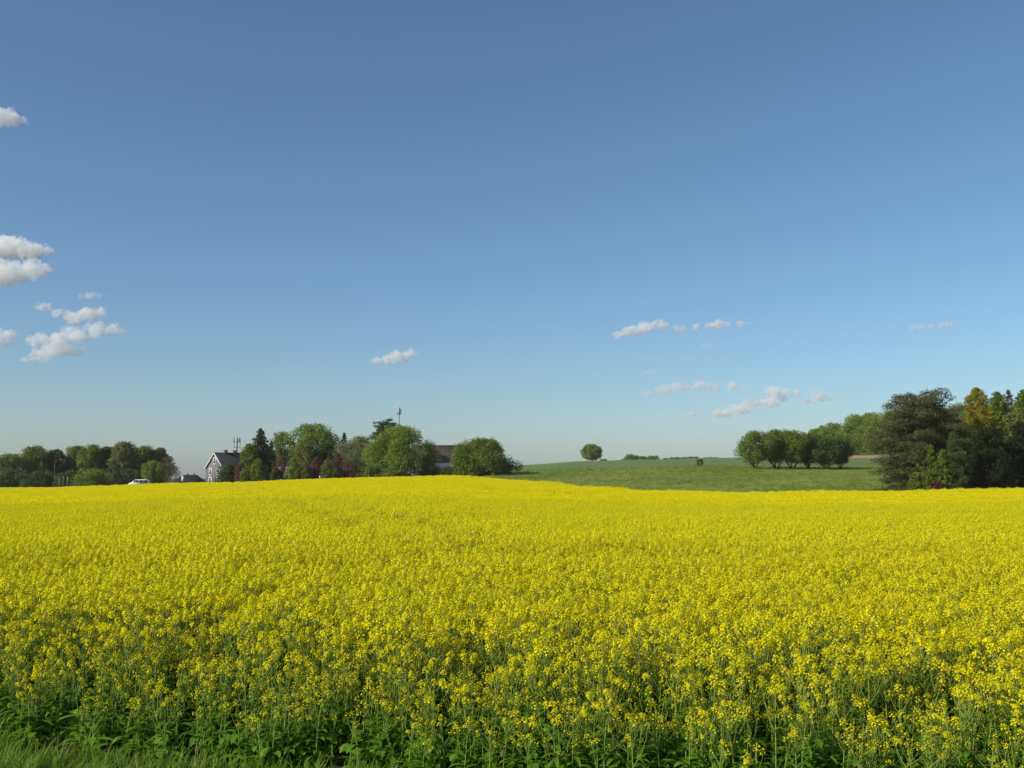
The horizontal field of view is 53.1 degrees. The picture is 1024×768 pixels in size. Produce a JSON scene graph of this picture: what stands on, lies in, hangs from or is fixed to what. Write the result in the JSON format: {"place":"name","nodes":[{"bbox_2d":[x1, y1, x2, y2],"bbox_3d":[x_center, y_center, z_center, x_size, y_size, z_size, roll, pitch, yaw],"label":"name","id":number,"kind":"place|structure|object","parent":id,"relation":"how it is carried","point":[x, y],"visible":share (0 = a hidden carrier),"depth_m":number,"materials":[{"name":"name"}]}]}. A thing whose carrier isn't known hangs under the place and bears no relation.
{"place":"outdoors","nodes":[
{"label":"outdoors","id":0,"kind":"place"},
{"bbox_2d":[0,478,1020,767],"bbox_3d":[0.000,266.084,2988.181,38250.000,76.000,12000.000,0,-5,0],"label":"ground","id":1,"kind":"structure","parent":0,"point":[338,760],"depth_m":9.55,"materials":[{"name":"green plant"}]},
{"bbox_2d":[0,468,26,487],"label":"shrub","id":2,"kind":"object","parent":1,"relation":"on","point":[9,477],"visible":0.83,"depth_m":309.28,"materials":[{"name":"green plant"}]},
{"bbox_2d":[0,451,34,476],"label":"broadleaf tree","id":3,"kind":"object","parent":1,"relation":"on","point":[10,461],"visible":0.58,"depth_m":327.49,"materials":[{"name":"green plant"}]},
{"bbox_2d":[21,444,51,480],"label":"broadleaf tree","id":4,"kind":"object","parent":1,"relation":"on","point":[36,454],"visible":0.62,"depth_m":331.42,"materials":[{"name":"green plant"}]},
{"bbox_2d":[19,469,56,487],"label":"shrub","id":5,"kind":"object","parent":1,"relation":"on","point":[41,479],"visible":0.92,"depth_m":309.13,"materials":[{"name":"green plant"}]},
{"bbox_2d":[41,448,70,478],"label":"broadleaf tree","id":6,"kind":"object","parent":1,"relation":"on","point":[62,466],"visible":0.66,"depth_m":335.05,"materials":[{"name":"green plant"}]},
{"bbox_2d":[51,470,86,486],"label":"shrub","id":7,"kind":"object","parent":1,"relation":"on","point":[64,482],"visible":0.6,"depth_m":308.88,"materials":[{"name":"green plant"}]},
{"bbox_2d":[65,445,85,470],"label":"broadleaf tree","id":8,"kind":"object","parent":1,"relation":"on","point":[72,457],"visible":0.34,"depth_m":338.45,"materials":[{"name":"green plant"}]},
{"bbox_2d":[68,468,115,485],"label":"bush","id":9,"kind":"object","parent":1,"relation":"on","point":[90,478],"visible":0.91,"depth_m":288.08,"materials":[{"name":"green plant"}]},
{"bbox_2d":[76,444,108,484],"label":"broadleaf tree","id":10,"kind":"object","parent":1,"relation":"on","point":[88,458],"visible":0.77,"depth_m":328.99,"materials":[{"name":"green plant"}]},
{"bbox_2d":[97,445,115,472],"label":"broadleaf tree","id":11,"kind":"object","parent":1,"relation":"on","point":[107,451],"visible":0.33,"depth_m":333.49,"materials":[{"name":"green plant"}]},
{"bbox_2d":[103,460,128,485],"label":"spruce tree","id":12,"kind":"object","parent":1,"relation":"on","point":[120,480],"visible":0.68,"depth_m":298.44,"materials":[{"name":"green plant"}]},
{"bbox_2d":[106,441,137,474],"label":"broadleaf tree","id":13,"kind":"object","parent":1,"relation":"on","point":[124,458],"visible":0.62,"depth_m":327.46,"materials":[{"name":"green plant"}]},
{"bbox_2d":[117,468,142,484],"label":"shrub","id":14,"kind":"object","parent":1,"relation":"on","point":[130,475],"visible":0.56,"depth_m":309.39,"materials":[{"name":"green plant"}]},
{"bbox_2d":[129,479,149,483],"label":"parked van","id":15,"kind":"object","parent":1,"relation":"on","point":[140,481],"visible":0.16,"depth_m":259.97,"materials":[{"name":"white paint"}]},
{"bbox_2d":[131,444,157,476],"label":"broadleaf tree","id":16,"kind":"object","parent":1,"relation":"on","point":[142,453],"visible":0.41,"depth_m":330.00,"materials":[{"name":"green plant"}]},
{"bbox_2d":[140,460,165,483],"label":"broadleaf tree","id":17,"kind":"object","parent":1,"relation":"on","point":[155,469],"visible":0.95,"depth_m":283.79,"materials":[{"name":"green plant"}]},
{"bbox_2d":[148,447,175,482],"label":"broadleaf tree","id":18,"kind":"object","parent":1,"relation":"on","point":[160,452],"visible":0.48,"depth_m":332.92,"materials":[{"name":"green plant"}]},
{"bbox_2d":[162,456,174,482],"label":"sparse tree","id":19,"kind":"object","parent":1,"relation":"on","point":[168,472],"visible":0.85,"depth_m":328.87,"materials":[{"name":"brown plant"}]},
{"bbox_2d":[170,466,180,481],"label":"sparse tree","id":20,"kind":"object","parent":1,"relation":"on","point":[175,471],"visible":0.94,"depth_m":320.49,"materials":[{"name":"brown plant"}]},
{"bbox_2d":[173,473,205,482],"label":"house","id":21,"kind":"structure","parent":1,"relation":"on","point":[192,478],"depth_m":318.44,"materials":[{"name":"brick"}]},
{"bbox_2d":[204,450,242,482],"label":"grey house","id":22,"kind":"structure","parent":1,"relation":"on","point":[217,460],"depth_m":300.02,"materials":[{"name":"stone"}]},
{"bbox_2d":[214,462,235,481],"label":"bush","id":23,"kind":"object","parent":1,"relation":"on","point":[227,471],"visible":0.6,"depth_m":225.83,"materials":[{"name":"green plant"}]},
{"bbox_2d":[233,437,240,452],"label":"antenna mast","id":24,"kind":"object","parent":1,"relation":"on","point":[237,444],"visible":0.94,"depth_m":305.45,"materials":[{"name":"grey metal"}]},
{"bbox_2d":[232,462,244,482],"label":"purple shrub","id":25,"kind":"object","parent":1,"relation":"on","point":[237,470],"visible":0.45,"depth_m":224.58,"materials":[{"name":"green plant"}]},
{"bbox_2d":[238,467,253,481],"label":"green shrub","id":26,"kind":"object","parent":1,"relation":"on","point":[245,475],"visible":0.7,"depth_m":222.05,"materials":[{"name":"green plant"}]},
{"bbox_2d":[238,443,259,472],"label":"broadleaf tree","id":27,"kind":"object","parent":1,"relation":"on","point":[249,454],"visible":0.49,"depth_m":234.72,"materials":[{"name":"green plant"}]},
{"bbox_2d":[247,457,268,480],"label":"green shrub","id":28,"kind":"object","parent":1,"relation":"on","point":[256,466],"visible":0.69,"depth_m":222.09,"materials":[{"name":"green plant"}]},
{"bbox_2d":[252,428,273,480],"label":"spruce tree","id":29,"kind":"object","parent":1,"relation":"on","point":[264,450],"visible":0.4,"depth_m":238.83,"materials":[{"name":"green plant"}]},
{"bbox_2d":[269,442,278,467],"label":"spruce tree","id":30,"kind":"object","parent":1,"relation":"on","point":[273,451],"visible":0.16,"depth_m":245.39,"materials":[{"name":"green plant"}]},
{"bbox_2d":[267,468,283,480],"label":"green shrub","id":31,"kind":"object","parent":1,"relation":"on","point":[275,474],"visible":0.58,"depth_m":222.02,"materials":[{"name":"green plant"}]},
{"bbox_2d":[271,455,289,479],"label":"purple shrub","id":32,"kind":"object","parent":1,"relation":"on","point":[281,471],"visible":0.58,"depth_m":224.65,"materials":[{"name":"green plant"}]},
{"bbox_2d":[268,431,295,463],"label":"broadleaf tree","id":33,"kind":"object","parent":1,"relation":"on","point":[282,450],"visible":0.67,"depth_m":260.54,"materials":[{"name":"green plant"}]},
{"bbox_2d":[274,451,298,478],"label":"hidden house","id":34,"kind":"structure","parent":1,"relation":"on","point":[288,457],"depth_m":290.23,"materials":[{"name":"grey"}]},
{"bbox_2d":[284,457,300,479],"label":"green shrub","id":35,"kind":"object","parent":1,"relation":"on","point":[293,463],"visible":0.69,"depth_m":222.09,"materials":[{"name":"green plant"}]},
{"bbox_2d":[298,462,311,478],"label":"green shrub","id":36,"kind":"object","parent":1,"relation":"on","point":[306,473],"visible":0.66,"depth_m":222.27,"materials":[{"name":"green plant"}]},
{"bbox_2d":[292,443,318,473],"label":"broadleaf tree","id":37,"kind":"object","parent":1,"relation":"on","point":[305,449],"visible":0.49,"depth_m":234.68,"materials":[{"name":"green plant"}]},
{"bbox_2d":[283,421,344,461],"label":"broadleaf tree","id":38,"kind":"object","parent":1,"relation":"on","point":[318,435],"visible":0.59,"depth_m":255.10,"materials":[{"name":"green plant"}]},
{"bbox_2d":[308,457,323,478],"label":"purple shrub","id":39,"kind":"object","parent":1,"relation":"on","point":[316,467],"visible":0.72,"depth_m":224.74,"materials":[{"name":"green plant"}]},
{"bbox_2d":[313,441,335,469],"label":"broadleaf tree","id":40,"kind":"object","parent":1,"relation":"on","point":[325,450],"visible":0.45,"depth_m":237.51,"materials":[{"name":"green plant"}]},
{"bbox_2d":[319,460,332,478],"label":"green shrub","id":41,"kind":"object","parent":1,"relation":"on","point":[326,467],"visible":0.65,"depth_m":222.16,"materials":[{"name":"green plant"}]},
{"bbox_2d":[329,468,340,477],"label":"green shrub","id":42,"kind":"object","parent":1,"relation":"on","point":[334,471],"visible":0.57,"depth_m":222.03,"materials":[{"name":"green plant"}]},
{"bbox_2d":[331,453,345,477],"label":"purple shrub","id":43,"kind":"object","parent":1,"relation":"on","point":[336,460],"visible":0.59,"depth_m":224.94,"materials":[{"name":"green plant"}]},
{"bbox_2d":[338,432,349,476],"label":"spruce tree","id":44,"kind":"object","parent":1,"relation":"on","point":[344,436],"visible":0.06,"depth_m":255.43,"materials":[{"name":"green plant"}]},
{"bbox_2d":[343,463,359,477],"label":"purple shrub","id":45,"kind":"object","parent":1,"relation":"on","point":[348,471],"visible":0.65,"depth_m":224.39,"materials":[{"name":"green plant"}]},
{"bbox_2d":[334,440,373,477],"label":"broadleaf tree","id":46,"kind":"object","parent":1,"relation":"on","point":[350,459],"visible":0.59,"depth_m":230.87,"materials":[{"name":"green plant"}]},
{"bbox_2d":[348,435,372,471],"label":"broadleaf tree","id":47,"kind":"object","parent":1,"relation":"on","point":[361,439],"visible":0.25,"depth_m":262.72,"materials":[{"name":"green plant"}]},
{"bbox_2d":[363,465,380,477],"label":"green shrub","id":48,"kind":"object","parent":1,"relation":"on","point":[372,471],"visible":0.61,"depth_m":221.97,"materials":[{"name":"green plant"}]},
{"bbox_2d":[368,418,400,461],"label":"pine tree","id":49,"kind":"object","parent":1,"relation":"on","point":[381,428],"visible":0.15,"depth_m":248.75,"materials":[{"name":"green plant"}]},
{"bbox_2d":[353,423,441,476],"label":"broadleaf tree","id":50,"kind":"object","parent":1,"relation":"on","point":[399,457],"visible":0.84,"depth_m":222.82,"materials":[{"name":"green plant"}]},
{"bbox_2d":[397,407,399,422],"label":"antenna mast","id":51,"kind":"object","parent":1,"relation":"on","point":[398,411],"visible":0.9,"depth_m":272.22,"materials":[{"name":"grey metal"}]},
{"bbox_2d":[418,463,440,475],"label":"green shrub","id":52,"kind":"object","parent":1,"relation":"on","point":[432,470],"visible":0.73,"depth_m":221.84,"materials":[{"name":"green plant"}]},
{"bbox_2d":[412,445,472,476],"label":"brown house","id":53,"kind":"structure","parent":1,"relation":"on","point":[446,451],"depth_m":258.96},
{"bbox_2d":[0,474,1023,767],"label":"rapeseed crop","id":54,"kind":"object","parent":1,"relation":"on","point":[520,616],"visible":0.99,"depth_m":11.21,"materials":[{"name":"yellow plant"}]},
{"bbox_2d":[807,402,1021,454],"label":"hillside wood","id":55,"kind":"object","parent":1,"relation":"on","point":[856,428],"visible":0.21,"depth_m":399.56,"materials":[{"name":"green plant"}]},
{"bbox_2d":[0,0,1023,477],"label":"sky","id":56,"kind":"structure","parent":0,"point":[547,229],"materials":[{"name":"blue"}]},
{"bbox_2d":[513,448,968,470],"bbox_3d":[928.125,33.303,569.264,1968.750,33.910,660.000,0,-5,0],"label":"grain field","id":57,"kind":"structure","parent":0,"point":[686,462],"depth_m":320.15,"materials":[{"name":"plant"}]},
{"bbox_2d":[579,444,602,460],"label":"broadleaf tree","id":58,"kind":"object","parent":57,"relation":"on","point":[590,451],"visible":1,"depth_m":636.82,"materials":[{"name":"green plant"}]},
{"bbox_2d":[622,454,637,459],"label":"bush","id":59,"kind":"object","parent":57,"relation":"on","point":[630,457],"visible":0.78,"depth_m":727.23,"materials":[{"name":"green plant"}]},
{"bbox_2d":[636,456,648,459],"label":"bush","id":60,"kind":"object","parent":57,"relation":"on","point":[641,458],"visible":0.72,"depth_m":726.51,"materials":[{"name":"green plant"}]},
{"bbox_2d":[647,455,658,458],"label":"bush","id":61,"kind":"object","parent":57,"relation":"on","point":[652,457],"visible":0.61,"depth_m":725.62,"materials":[{"name":"green plant"}]},
{"bbox_2d":[664,457,683,458],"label":"bush","id":62,"kind":"object","parent":57,"relation":"on","point":[674,458],"visible":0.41,"depth_m":727.17,"materials":[{"name":"green plant"}]},
{"bbox_2d":[695,458,703,465],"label":"bush","id":63,"kind":"object","parent":57,"relation":"on","point":[699,460],"visible":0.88,"depth_m":250.94,"materials":[{"name":"green plant"}]},
{"bbox_2d":[469,465,1022,492],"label":"meadow","id":64,"kind":"structure","parent":0,"point":[654,482],"depth_m":190.16,"materials":[{"name":"green plant"}]},
{"bbox_2d":[437,464,454,475],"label":"green shrub","id":65,"kind":"object","parent":64,"relation":"on","point":[447,471],"visible":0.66,"depth_m":222.08,"materials":[{"name":"green plant"}]},
{"bbox_2d":[448,436,524,475],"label":"broadleaf tree","id":66,"kind":"object","parent":64,"relation":"on","point":[486,457],"visible":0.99,"depth_m":217.97,"materials":[{"name":"green plant"}]},
{"bbox_2d":[541,462,729,470],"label":"wire fence","id":67,"kind":"object","parent":64,"relation":"on","point":[548,467],"visible":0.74,"depth_m":235.21,"materials":[{"name":"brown wood"}]},
{"bbox_2d":[732,429,777,468],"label":"tree","id":68,"kind":"object","parent":64,"relation":"on","point":[753,455],"visible":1,"depth_m":224.41,"materials":[{"name":"green plant"}]},
{"bbox_2d":[759,428,794,468],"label":"tree","id":69,"kind":"object","parent":64,"relation":"on","point":[775,432],"visible":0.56,"depth_m":227.95,"materials":[{"name":"green plant"}]},
{"bbox_2d":[776,429,812,468],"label":"tree","id":70,"kind":"object","parent":64,"relation":"on","point":[795,436],"visible":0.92,"depth_m":227.04,"materials":[{"name":"green plant"}]},
{"bbox_2d":[794,432,827,468],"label":"tree","id":71,"kind":"object","parent":64,"relation":"on","point":[807,458],"visible":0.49,"depth_m":228.66,"materials":[{"name":"green plant"}]},
{"bbox_2d":[809,436,843,468],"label":"tree","id":72,"kind":"object","parent":64,"relation":"on","point":[828,457],"visible":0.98,"depth_m":225.81,"materials":[{"name":"green plant"}]},
{"bbox_2d":[823,437,856,468],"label":"tree","id":73,"kind":"object","parent":64,"relation":"on","point":[846,453],"visible":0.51,"depth_m":228.34,"materials":[{"name":"green plant"}]},
{"bbox_2d":[907,471,931,490],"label":"undergrowth shrub","id":74,"kind":"object","parent":64,"relation":"on","point":[915,482],"visible":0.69,"depth_m":124.92,"materials":[{"name":"green plant"}]},
{"bbox_2d":[866,387,977,491],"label":"pine tree","id":75,"kind":"object","parent":64,"relation":"on","point":[911,431],"visible":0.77,"depth_m":135.45,"materials":[{"name":"green plant"}]},
{"bbox_2d":[916,445,939,487],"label":"undergrowth shrub","id":76,"kind":"object","parent":64,"relation":"on","point":[928,475],"visible":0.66,"depth_m":130.81,"materials":[{"name":"green plant"}]},
{"bbox_2d":[928,479,942,489],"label":"undergrowth shrub","id":77,"kind":"object","parent":64,"relation":"on","point":[936,484],"visible":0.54,"depth_m":124.05,"materials":[{"name":"purple plant"}]},
{"bbox_2d":[931,449,955,488],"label":"undergrowth shrub","id":78,"kind":"object","parent":64,"relation":"on","point":[942,458],"visible":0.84,"depth_m":126.29,"materials":[{"name":"green plant"}]},
{"bbox_2d":[940,431,968,489],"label":"juniper shrub","id":79,"kind":"object","parent":64,"relation":"on","point":[958,471],"visible":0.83,"depth_m":126.01,"materials":[{"name":"green plant"}]},
{"bbox_2d":[956,387,1004,487],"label":"cypress tree","id":80,"kind":"object","parent":64,"relation":"on","point":[974,419],"visible":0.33,"depth_m":140.43,"materials":[{"name":"plant"}]},
{"bbox_2d":[963,425,1021,488],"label":"yew tree","id":81,"kind":"object","parent":64,"relation":"on","point":[991,464],"visible":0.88,"depth_m":129.47,"materials":[{"name":"green plant"}]},
{"bbox_2d":[986,391,1011,441],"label":"broadleaf tree","id":82,"kind":"object","parent":64,"relation":"on","point":[1001,410],"visible":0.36,"depth_m":171.46,"materials":[{"name":"green plant"}]},
{"bbox_2d":[1005,390,1013,410],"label":"sparse tree","id":83,"kind":"object","parent":64,"relation":"on","point":[1008,399],"visible":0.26,"depth_m":176.22,"materials":[{"name":"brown plant"}]},
{"bbox_2d":[1002,421,1023,487],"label":"yew tree","id":84,"kind":"object","parent":64,"relation":"on","point":[1017,440],"visible":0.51,"depth_m":132.84,"materials":[{"name":"green plant"}]},
{"bbox_2d":[1002,411,1023,471],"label":"broadleaf tree","id":85,"kind":"object","parent":64,"relation":"on","point":[1011,417],"visible":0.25,"depth_m":151.67,"materials":[{"name":"green plant"}]},
{"bbox_2d":[1012,389,1023,422],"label":"broadleaf tree","id":86,"kind":"object","parent":64,"relation":"on","point":[1019,404],"visible":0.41,"depth_m":169.94,"materials":[{"name":"green plant"}]},
{"bbox_2d":[850,456,880,457],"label":"clay path","id":87,"kind":"structure","parent":0,"point":[865,457],"depth_m":346.46,"materials":[{"name":"beige soil"}]}
]}

